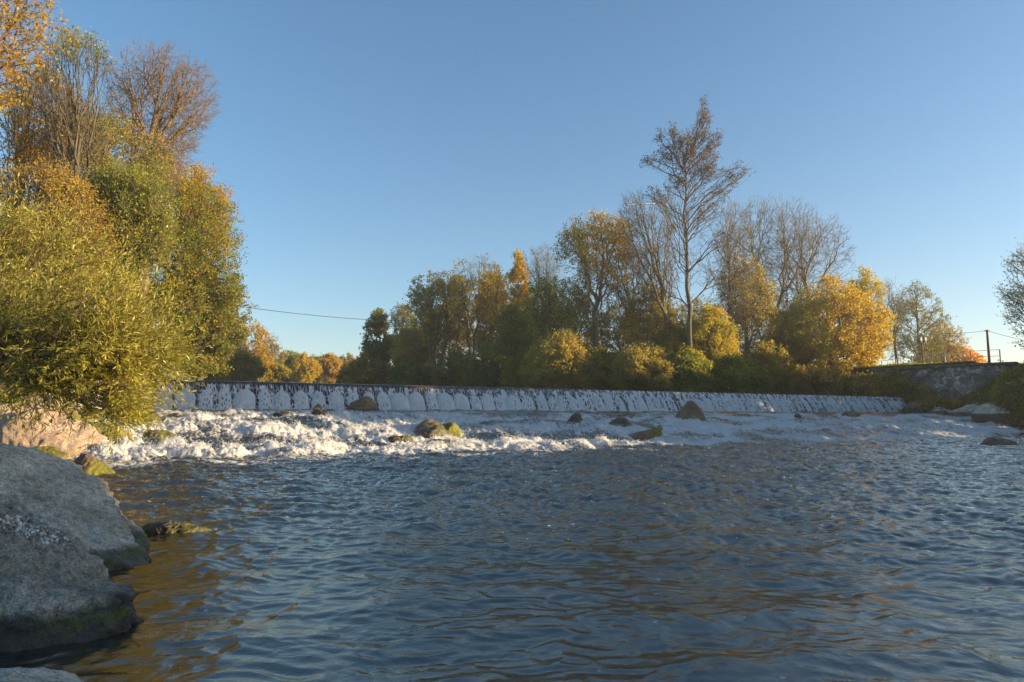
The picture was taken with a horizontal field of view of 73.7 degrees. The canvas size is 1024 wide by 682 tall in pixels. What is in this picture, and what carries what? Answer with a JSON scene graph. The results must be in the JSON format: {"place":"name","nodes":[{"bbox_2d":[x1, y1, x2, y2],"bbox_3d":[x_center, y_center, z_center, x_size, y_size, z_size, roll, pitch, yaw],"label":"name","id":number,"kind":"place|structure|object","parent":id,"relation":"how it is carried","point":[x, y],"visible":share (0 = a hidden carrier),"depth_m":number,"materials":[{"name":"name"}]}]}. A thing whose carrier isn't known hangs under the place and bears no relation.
{"place":"outdoors","nodes":[
{"label":"outdoors","id":0,"kind":"place"},
{"bbox_2d":[0,407,1023,681],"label":"river","id":1,"kind":"structure","parent":0,"point":[798,557],"depth_m":7.99,"materials":[{"name":"liquid"}]},
{"bbox_2d":[83,402,1023,464],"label":"spray","id":2,"kind":"object","parent":1,"relation":"on","point":[357,428],"visible":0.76,"depth_m":34.07,"materials":[{"name":"liquid"}]},
{"bbox_2d":[980,436,1017,445],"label":"boulder","id":3,"kind":"object","parent":1,"relation":"in","point":[993,440],"visible":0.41,"depth_m":36.95,"materials":[{"name":"stone"}]},
{"bbox_2d":[0,0,1023,373],"label":"sky","id":4,"kind":"structure","parent":0,"point":[365,147],"materials":[{"name":"blue"}]},
{"bbox_2d":[76,370,1023,416],"bbox_3d":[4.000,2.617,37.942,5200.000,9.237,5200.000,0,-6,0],"label":"ground","id":5,"kind":"structure","parent":0,"point":[961,398],"depth_m":73.22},
{"bbox_2d":[0,403,28,420],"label":"boulder","id":6,"kind":"object","parent":5,"relation":"on","point":[8,412],"visible":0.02,"depth_m":23.87,"materials":[{"name":"stone"}]},
{"bbox_2d":[0,667,83,681],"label":"rock","id":7,"kind":"object","parent":5,"relation":"on","point":[21,674],"visible":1,"depth_m":3.71,"materials":[{"name":"grey stone"}]},
{"bbox_2d":[0,56,86,366],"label":"deciduous tree","id":8,"kind":"object","parent":5,"relation":"on","point":[25,148],"visible":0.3,"depth_m":40.58,"materials":[{"name":"orange plant"}]},
{"bbox_2d":[0,0,86,123],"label":"deciduous tree","id":9,"kind":"object","parent":5,"relation":"on","point":[12,25],"visible":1,"depth_m":16.98,"materials":[{"name":"orange plant"}]},
{"bbox_2d":[16,396,83,420],"bbox_3d":[-19.577,3.887,28.667,3.892,3.117,3.161,0,-6,0],"label":"boulder","id":10,"kind":"object","parent":5,"relation":"on","point":[76,416],"visible":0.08,"depth_m":28.37,"materials":[{"name":"stone"}]},
{"bbox_2d":[34,446,72,459],"bbox_3d":[-15.426,4.015,22.648,1.818,1.048,1.070,-2,-7,16],"label":"boulder","id":11,"kind":"object","parent":5,"relation":"on","point":[57,453],"visible":0.2,"depth_m":22.62,"materials":[{"name":"stone"}]},
{"bbox_2d":[0,409,108,456],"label":"boulder","id":12,"kind":"object","parent":5,"relation":"on","point":[9,435],"visible":0.42,"depth_m":23.17,"materials":[{"name":"stone"}]},
{"bbox_2d":[0,151,126,397],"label":"deciduous tree","id":13,"kind":"object","parent":5,"relation":"on","point":[66,189],"visible":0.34,"depth_m":32.60,"materials":[{"name":"orange plant"}]},
{"bbox_2d":[0,494,144,652],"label":"rock","id":14,"kind":"object","parent":5,"relation":"on","point":[69,592],"visible":0.75,"depth_m":5.04,"materials":[{"name":"grey stone"}]},
{"bbox_2d":[0,506,71,545],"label":"gravel","id":15,"kind":"structure","parent":14,"relation":"on","point":[17,524],"depth_m":5.49,"materials":[{"name":"gravel"}]},
{"bbox_2d":[28,26,118,272],"bbox_3d":[-25.495,-6.740,38.789,4.675,23.743,4.768,0,-6,0],"label":"deciduous tree","id":16,"kind":"object","parent":5,"relation":"on","point":[75,151],"visible":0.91,"depth_m":39.20,"materials":[{"name":"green plant"}]},
{"bbox_2d":[0,443,151,570],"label":"rock","id":17,"kind":"object","parent":5,"relation":"on","point":[53,491],"visible":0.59,"depth_m":7.80,"materials":[{"name":"grey stone"}]},
{"bbox_2d":[74,453,114,474],"bbox_3d":[-11.350,3.647,18.329,1.415,1.249,0.773,0,-6,0],"label":"boulder","id":18,"kind":"object","parent":5,"relation":"on","point":[89,464],"visible":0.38,"depth_m":18.26,"materials":[{"name":"green stone"}]},
{"bbox_2d":[26,94,187,325],"bbox_3d":[-27.244,-6.054,45.167,8.927,20.505,8.494,0,-6,0],"label":"deciduous tree","id":19,"kind":"object","parent":5,"relation":"on","point":[126,133],"visible":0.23,"depth_m":45.65,"materials":[{"name":"green plant"}]},
{"bbox_2d":[0,165,230,470],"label":"willow bush","id":20,"kind":"object","parent":5,"relation":"on","point":[81,345],"visible":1,"depth_m":10.63,"materials":[{"name":"green plant"}]},
{"bbox_2d":[102,426,134,442],"bbox_3d":[-15.112,4.002,25.802,1.999,1.677,1.553,0,-6,0],"label":"boulder","id":21,"kind":"object","parent":5,"relation":"on","point":[124,433],"visible":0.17,"depth_m":25.59,"materials":[{"name":"stone"}]},
{"bbox_2d":[72,157,188,409],"bbox_3d":[-20.792,-2.825,36.737,6.297,14.624,5.861,0,-6,0],"label":"deciduous tree","id":22,"kind":"object","parent":5,"relation":"on","point":[142,227],"visible":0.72,"depth_m":35.99,"materials":[{"name":"green plant"}]},
{"bbox_2d":[142,429,176,439],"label":"boulder","id":23,"kind":"object","parent":5,"relation":"on","point":[157,434],"visible":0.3,"depth_m":27.78,"materials":[{"name":"stone"}]},
{"bbox_2d":[71,151,250,378],"bbox_3d":[-30.825,-6.110,61.007,15.922,22.721,11.831,0,-6,0],"label":"deciduous tree","id":24,"kind":"object","parent":5,"relation":"on","point":[194,239],"visible":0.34,"depth_m":60.09,"materials":[{"name":"green plant"}]},
{"bbox_2d":[101,30,221,377],"bbox_3d":[-29.779,-10.281,56.471,10.199,30.017,10.892,0,-6,0],"label":"deciduous tree","id":25,"kind":"object","parent":5,"relation":"on","point":[179,96],"visible":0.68,"depth_m":56.21,"materials":[{"name":"red plant"}]},
{"bbox_2d":[141,520,211,533],"bbox_3d":[-4.622,2.682,9.432,1.016,0.400,0.528,0,-6,0],"label":"boulder","id":26,"kind":"object","parent":5,"relation":"on","point":[166,527],"visible":0.45,"depth_m":9.29,"materials":[{"name":"stone"}]},
{"bbox_2d":[153,255,258,379],"bbox_3d":[-28.320,-0.759,62.620,8.973,14.427,8.761,0,-6,0],"label":"deciduous tree","id":27,"kind":"object","parent":5,"relation":"on","point":[227,350],"visible":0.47,"depth_m":61.27,"materials":[{"name":"green plant"}]},
{"bbox_2d":[172,160,239,379],"bbox_3d":[-29.723,-5.637,64.995,6.250,24.125,6.509,0,-6,0],"label":"deciduous tree","id":28,"kind":"object","parent":5,"relation":"on","point":[195,171],"visible":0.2,"depth_m":64.98,"materials":[{"name":"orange plant"}]},
{"bbox_2d":[203,346,243,380],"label":"deciduous tree","id":29,"kind":"object","parent":5,"relation":"on","point":[222,377],"visible":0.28,"depth_m":104.13,"materials":[{"name":"green plant"}]},
{"bbox_2d":[229,349,269,381],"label":"deciduous tree","id":30,"kind":"object","parent":5,"relation":"on","point":[253,369],"visible":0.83,"depth_m":106.86,"materials":[{"name":"green plant"}]},
{"bbox_2d":[237,320,276,381],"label":"deciduous tree","id":31,"kind":"object","parent":5,"relation":"on","point":[257,349],"visible":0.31,"depth_m":127.99,"materials":[{"name":"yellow plant"}]},
{"bbox_2d":[261,335,287,381],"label":"deciduous tree","id":32,"kind":"object","parent":5,"relation":"on","point":[277,348],"visible":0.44,"depth_m":150.09,"materials":[{"name":"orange plant"}]},
{"bbox_2d":[262,362,295,381],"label":"deciduous tree","id":33,"kind":"object","parent":5,"relation":"on","point":[280,372],"visible":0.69,"depth_m":138.39,"materials":[{"name":"yellow plant"}]},
{"bbox_2d":[274,350,296,381],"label":"deciduous tree","id":34,"kind":"object","parent":5,"relation":"on","point":[290,356],"visible":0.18,"depth_m":163.88,"materials":[{"name":"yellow plant"}]},
{"bbox_2d":[289,351,322,382],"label":"deciduous tree","id":35,"kind":"object","parent":5,"relation":"on","point":[303,366],"visible":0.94,"depth_m":158.67,"materials":[{"name":"yellow plant"}]},
{"bbox_2d":[317,352,342,382],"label":"deciduous tree","id":36,"kind":"object","parent":5,"relation":"on","point":[330,364],"visible":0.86,"depth_m":168.67,"materials":[{"name":"orange plant"}]},
{"bbox_2d":[347,396,377,410],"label":"boulder","id":37,"kind":"object","parent":5,"relation":"on","point":[365,403],"visible":0.52,"depth_m":43.61,"materials":[{"name":"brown stone"}]},
{"bbox_2d":[332,349,393,384],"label":"bush","id":38,"kind":"object","parent":5,"relation":"on","point":[358,370],"visible":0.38,"depth_m":103.38,"materials":[{"name":"green plant"}]},
{"bbox_2d":[358,307,397,369],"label":"deciduous tree","id":39,"kind":"object","parent":5,"relation":"on","point":[377,324],"visible":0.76,"depth_m":111.76,"materials":[{"name":"green plant"}]},
{"bbox_2d":[386,359,415,384],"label":"bush","id":40,"kind":"object","parent":5,"relation":"on","point":[395,372],"visible":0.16,"depth_m":102.70,"materials":[{"name":"green plant"}]},
{"bbox_2d":[388,298,419,352],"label":"deciduous tree","id":41,"kind":"object","parent":5,"relation":"on","point":[402,312],"visible":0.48,"depth_m":118.10,"materials":[{"name":"green plant"}]},
{"bbox_2d":[387,323,431,365],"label":"deciduous tree","id":42,"kind":"object","parent":5,"relation":"on","point":[406,346],"visible":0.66,"depth_m":106.68,"materials":[{"name":"green plant"}]},
{"bbox_2d":[394,361,442,385],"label":"bush","id":43,"kind":"object","parent":5,"relation":"on","point":[420,375],"visible":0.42,"depth_m":95.98,"materials":[{"name":"green plant"}]},
{"bbox_2d":[412,418,453,438],"bbox_3d":[-4.025,4.854,33.733,2.382,2.048,2.492,-5,-8,40],"label":"boulder","id":44,"kind":"object","parent":5,"relation":"on","point":[429,426],"visible":0.36,"depth_m":32.90,"materials":[{"name":"stone"}]},
{"bbox_2d":[404,269,468,365],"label":"deciduous tree","id":45,"kind":"object","parent":5,"relation":"on","point":[430,318],"visible":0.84,"depth_m":99.68,"materials":[{"name":"green plant"}]},
{"bbox_2d":[429,343,469,385],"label":"bush","id":46,"kind":"object","parent":5,"relation":"on","point":[448,379],"visible":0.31,"depth_m":88.53,"materials":[{"name":"green plant"}]},
{"bbox_2d":[442,422,460,438],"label":"boulder","id":47,"kind":"object","parent":5,"relation":"on","point":[452,427],"visible":0.21,"depth_m":33.87,"materials":[{"name":"green stone"}]},
{"bbox_2d":[433,302,479,364],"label":"deciduous tree","id":48,"kind":"object","parent":5,"relation":"on","point":[462,341],"visible":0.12,"depth_m":110.81,"materials":[{"name":"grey plant"}]},
{"bbox_2d":[444,252,510,364],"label":"deciduous tree","id":49,"kind":"object","parent":5,"relation":"on","point":[487,278],"visible":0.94,"depth_m":98.10,"materials":[{"name":"green plant"}]},
{"bbox_2d":[452,343,516,386],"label":"bush","id":50,"kind":"object","parent":5,"relation":"on","point":[475,371],"visible":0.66,"depth_m":83.98,"materials":[{"name":"green plant"}]},
{"bbox_2d":[470,261,510,365],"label":"deciduous tree","id":51,"kind":"object","parent":5,"relation":"on","point":[507,297],"visible":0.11,"depth_m":104.24,"materials":[{"name":"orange plant"}]},
{"bbox_2d":[489,302,536,369],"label":"deciduous tree","id":52,"kind":"object","parent":5,"relation":"on","point":[506,337],"visible":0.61,"depth_m":91.06,"materials":[{"name":"green plant"}]},
{"bbox_2d":[505,248,531,319],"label":"deciduous tree","id":53,"kind":"object","parent":5,"relation":"on","point":[518,292],"visible":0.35,"depth_m":107.21,"materials":[{"name":"yellow plant"}]},
{"bbox_2d":[497,350,544,387],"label":"bush","id":54,"kind":"object","parent":5,"relation":"on","point":[509,377],"visible":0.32,"depth_m":80.65,"materials":[{"name":"green plant"}]},
{"bbox_2d":[519,242,563,310],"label":"deciduous tree","id":55,"kind":"object","parent":5,"relation":"on","point":[536,267],"visible":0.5,"depth_m":103.43,"materials":[{"name":"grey plant"}]},
{"bbox_2d":[511,274,592,350],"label":"deciduous tree","id":56,"kind":"object","parent":5,"relation":"on","point":[548,321],"visible":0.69,"depth_m":87.19,"materials":[{"name":"green plant"}]},
{"bbox_2d":[518,327,600,389],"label":"bush","id":57,"kind":"object","parent":5,"relation":"on","point":[554,360],"visible":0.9,"depth_m":75.99,"materials":[{"name":"yellow plant"}]},
{"bbox_2d":[537,297,611,349],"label":"deciduous tree","id":58,"kind":"object","parent":5,"relation":"on","point":[592,332],"visible":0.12,"depth_m":97.25,"materials":[{"name":"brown plant"}]},
{"bbox_2d":[550,207,641,350],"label":"deciduous tree","id":59,"kind":"object","parent":5,"relation":"on","point":[583,254],"visible":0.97,"depth_m":84.09,"materials":[{"name":"brown plant"}]},
{"bbox_2d":[578,345,618,389],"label":"bush","id":60,"kind":"object","parent":5,"relation":"on","point":[599,367],"visible":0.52,"depth_m":76.31,"materials":[{"name":"green plant"}]},
{"bbox_2d":[590,301,651,355],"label":"deciduous tree","id":61,"kind":"object","parent":5,"relation":"on","point":[618,344],"visible":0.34,"depth_m":96.61,"materials":[{"name":"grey plant"}]},
{"bbox_2d":[609,417,632,427],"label":"boulder","id":62,"kind":"object","parent":5,"relation":"on","point":[620,421],"visible":0.39,"depth_m":41.65,"materials":[{"name":"stone"}]},
{"bbox_2d":[608,234,653,339],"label":"deciduous tree","id":63,"kind":"object","parent":5,"relation":"on","point":[630,269],"visible":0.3,"depth_m":86.69,"materials":[{"name":"grey plant"}]},
{"bbox_2d":[598,339,679,391],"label":"bush","id":64,"kind":"object","parent":5,"relation":"on","point":[638,368],"visible":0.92,"depth_m":74.36,"materials":[{"name":"yellow plant"}]},
{"bbox_2d":[628,427,662,440],"bbox_3d":[7.309,5.792,38.374,2.006,1.947,1.705,3,-7,-22],"label":"boulder","id":65,"kind":"object","parent":5,"relation":"on","point":[648,434],"visible":0.41,"depth_m":37.82,"materials":[{"name":"grey stone"}]},
{"bbox_2d":[614,278,680,352],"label":"deciduous tree","id":66,"kind":"object","parent":5,"relation":"on","point":[638,318],"visible":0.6,"depth_m":81.20,"materials":[{"name":"green plant"}]},
{"bbox_2d":[613,187,682,336],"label":"deciduous tree","id":67,"kind":"object","parent":5,"relation":"on","point":[652,252],"visible":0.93,"depth_m":80.60,"materials":[{"name":"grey plant"}]},
{"bbox_2d":[650,320,700,354],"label":"bush","id":68,"kind":"object","parent":5,"relation":"on","point":[675,340],"visible":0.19,"depth_m":79.58,"materials":[{"name":"green plant"}]},
{"bbox_2d":[674,400,706,420],"bbox_3d":[11.962,6.126,46.211,2.745,4.219,3.410,0,-6,0],"label":"boulder","id":69,"kind":"object","parent":5,"relation":"on","point":[691,409],"visible":0.2,"depth_m":45.84,"materials":[{"name":"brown stone"}]},
{"bbox_2d":[665,343,719,392],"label":"bush","id":70,"kind":"object","parent":5,"relation":"on","point":[693,367],"visible":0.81,"depth_m":74.36,"materials":[{"name":"green plant"}]},
{"bbox_2d":[639,92,754,385],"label":"deciduous tree","id":71,"kind":"object","parent":5,"relation":"on","point":[684,157],"visible":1,"depth_m":77.84,"materials":[{"name":"brown plant"}]},
{"bbox_2d":[674,294,723,327],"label":"deciduous tree","id":72,"kind":"object","parent":5,"relation":"on","point":[682,308],"visible":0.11,"depth_m":99.16,"materials":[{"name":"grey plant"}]},
{"bbox_2d":[681,301,741,369],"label":"deciduous tree","id":73,"kind":"object","parent":5,"relation":"on","point":[706,329],"visible":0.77,"depth_m":78.52,"materials":[{"name":"yellow plant"}]},
{"bbox_2d":[695,332,742,361],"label":"bush","id":74,"kind":"object","parent":5,"relation":"on","point":[713,346],"visible":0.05,"depth_m":80.94,"materials":[{"name":"yellow plant"}]},
{"bbox_2d":[697,196,764,345],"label":"deciduous tree","id":75,"kind":"object","parent":5,"relation":"on","point":[731,290],"visible":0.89,"depth_m":84.89,"materials":[{"name":"grey plant"}]},
{"bbox_2d":[708,352,772,393],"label":"bush","id":76,"kind":"object","parent":5,"relation":"on","point":[738,375],"visible":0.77,"depth_m":75.84,"materials":[{"name":"green plant"}]},
{"bbox_2d":[713,253,779,358],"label":"deciduous tree","id":77,"kind":"object","parent":5,"relation":"on","point":[748,341],"visible":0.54,"depth_m":86.33,"materials":[{"name":"yellow plant"}]},
{"bbox_2d":[733,285,789,366],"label":"deciduous tree","id":78,"kind":"object","parent":5,"relation":"on","point":[740,350],"visible":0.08,"depth_m":104.21,"materials":[{"name":"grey plant"}]},
{"bbox_2d":[713,191,824,343],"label":"deciduous tree","id":79,"kind":"object","parent":5,"relation":"on","point":[779,266],"visible":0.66,"depth_m":93.06,"materials":[{"name":"brown bark"},{"name":"olive leaf"}]},
{"bbox_2d":[744,339,799,393],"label":"bush","id":80,"kind":"object","parent":5,"relation":"on","point":[764,355],"visible":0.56,"depth_m":77.22,"materials":[{"name":"green plant"}]},
{"bbox_2d":[766,307,817,365],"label":"deciduous tree","id":81,"kind":"object","parent":5,"relation":"on","point":[785,343],"visible":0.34,"depth_m":90.87,"materials":[{"name":"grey plant"}]},
{"bbox_2d":[694,364,909,411],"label":"grass","id":82,"kind":"structure","parent":5,"relation":"on","point":[774,392],"depth_m":78.20,"materials":[{"name":"green plant"}]},
{"bbox_2d":[752,207,858,319],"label":"deciduous tree","id":83,"kind":"object","parent":5,"relation":"on","point":[804,280],"visible":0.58,"depth_m":95.23,"materials":[{"name":"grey plant"}]},
{"bbox_2d":[780,363,847,395],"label":"bush","id":84,"kind":"object","parent":5,"relation":"on","point":[824,381],"visible":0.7,"depth_m":77.54,"materials":[{"name":"green plant"}]},
{"bbox_2d":[772,273,895,372],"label":"deciduous tree","id":85,"kind":"object","parent":5,"relation":"on","point":[831,343],"visible":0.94,"depth_m":86.84,"materials":[{"name":"yellow plant"}]},
{"bbox_2d":[810,370,891,396],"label":"bush","id":86,"kind":"object","parent":5,"relation":"on","point":[862,385],"visible":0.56,"depth_m":77.77,"materials":[{"name":"green plant"}]},
{"bbox_2d":[841,263,897,365],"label":"deciduous tree","id":87,"kind":"object","parent":5,"relation":"on","point":[866,279],"visible":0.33,"depth_m":100.40,"materials":[{"name":"yellow plant"}]},
{"bbox_2d":[873,276,914,363],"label":"deciduous tree","id":88,"kind":"object","parent":5,"relation":"on","point":[895,331],"visible":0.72,"depth_m":106.44,"materials":[{"name":"green plant"}]},
{"bbox_2d":[860,369,929,396],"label":"bush","id":89,"kind":"object","parent":5,"relation":"on","point":[898,380],"visible":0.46,"depth_m":78.87,"materials":[{"name":"green plant"}]},
{"bbox_2d":[839,361,977,369],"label":"grass","id":90,"kind":"structure","parent":5,"relation":"on","point":[920,364],"depth_m":80.79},
{"bbox_2d":[900,401,927,412],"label":"boulder","id":91,"kind":"object","parent":5,"relation":"on","point":[912,407],"visible":0.54,"depth_m":73.70,"materials":[{"name":"stone"}]},
{"bbox_2d":[895,383,938,404],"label":"bush","id":92,"kind":"object","parent":5,"relation":"on","point":[916,393],"visible":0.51,"depth_m":77.16,"materials":[{"name":"green plant"}]},
{"bbox_2d":[888,278,956,363],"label":"deciduous tree","id":93,"kind":"object","parent":5,"relation":"on","point":[917,345],"visible":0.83,"depth_m":112.22,"materials":[{"name":"grey bark"},{"name":"olive leaf"}]},
{"bbox_2d":[858,362,1020,399],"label":"stone wall","id":94,"kind":"structure","parent":5,"relation":"on","point":[954,380],"depth_m":77.57,"materials":[{"name":"grey stone"}]},
{"bbox_2d":[881,349,1000,364],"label":"railing","id":95,"kind":"object","parent":94,"relation":"on","point":[963,357],"visible":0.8,"depth_m":78.52,"materials":[{"name":"silver metal"}]},
{"bbox_2d":[917,394,962,410],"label":"bush","id":96,"kind":"object","parent":5,"relation":"on","point":[929,402],"visible":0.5,"depth_m":73.41,"materials":[{"name":"green plant"}]},
{"bbox_2d":[927,320,971,362],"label":"deciduous tree","id":97,"kind":"object","parent":5,"relation":"on","point":[956,346],"visible":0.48,"depth_m":115.40,"materials":[{"name":"yellow plant"}]},
{"bbox_2d":[911,344,987,363],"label":"bush","id":98,"kind":"object","parent":5,"relation":"on","point":[976,356],"visible":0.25,"depth_m":122.63,"materials":[{"name":"orange plant"}]},
{"bbox_2d":[947,403,977,416],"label":"boulder","id":99,"kind":"object","parent":5,"relation":"on","point":[970,407],"visible":0.3,"depth_m":69.98,"materials":[{"name":"grey stone"}]},
{"bbox_2d":[958,360,1023,406],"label":"bush","id":100,"kind":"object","parent":5,"relation":"on","point":[979,399],"depth_m":72.67,"materials":[{"name":"plant"}]},
{"bbox_2d":[971,403,1022,427],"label":"boulder","id":101,"kind":"object","parent":5,"relation":"on","point":[985,412],"visible":0.52,"depth_m":61.84,"materials":[{"name":"grey stone"}]},
{"bbox_2d":[986,366,1023,402],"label":"bush","id":102,"kind":"object","parent":5,"relation":"on","point":[1008,376],"visible":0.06,"depth_m":66.25,"materials":[{"name":"green plant"}]},
{"bbox_2d":[990,377,1023,427],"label":"bush","id":103,"kind":"object","parent":5,"relation":"on","point":[1010,396],"visible":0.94,"depth_m":61.26,"materials":[{"name":"green plant"}]},
{"bbox_2d":[991,243,1023,349],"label":"deciduous tree","id":104,"kind":"object","parent":5,"relation":"on","point":[1010,306],"visible":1,"depth_m":62.44,"materials":[{"name":"brown plant"}]},
{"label":"weir","id":105,"kind":"object","parent":5,"relation":"on","visible":0},
{"bbox_2d":[0,375,907,411],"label":"waterfall","id":106,"kind":"structure","parent":105,"relation":"on","point":[248,394],"depth_m":50.44,"materials":[{"name":"grey liquid"}]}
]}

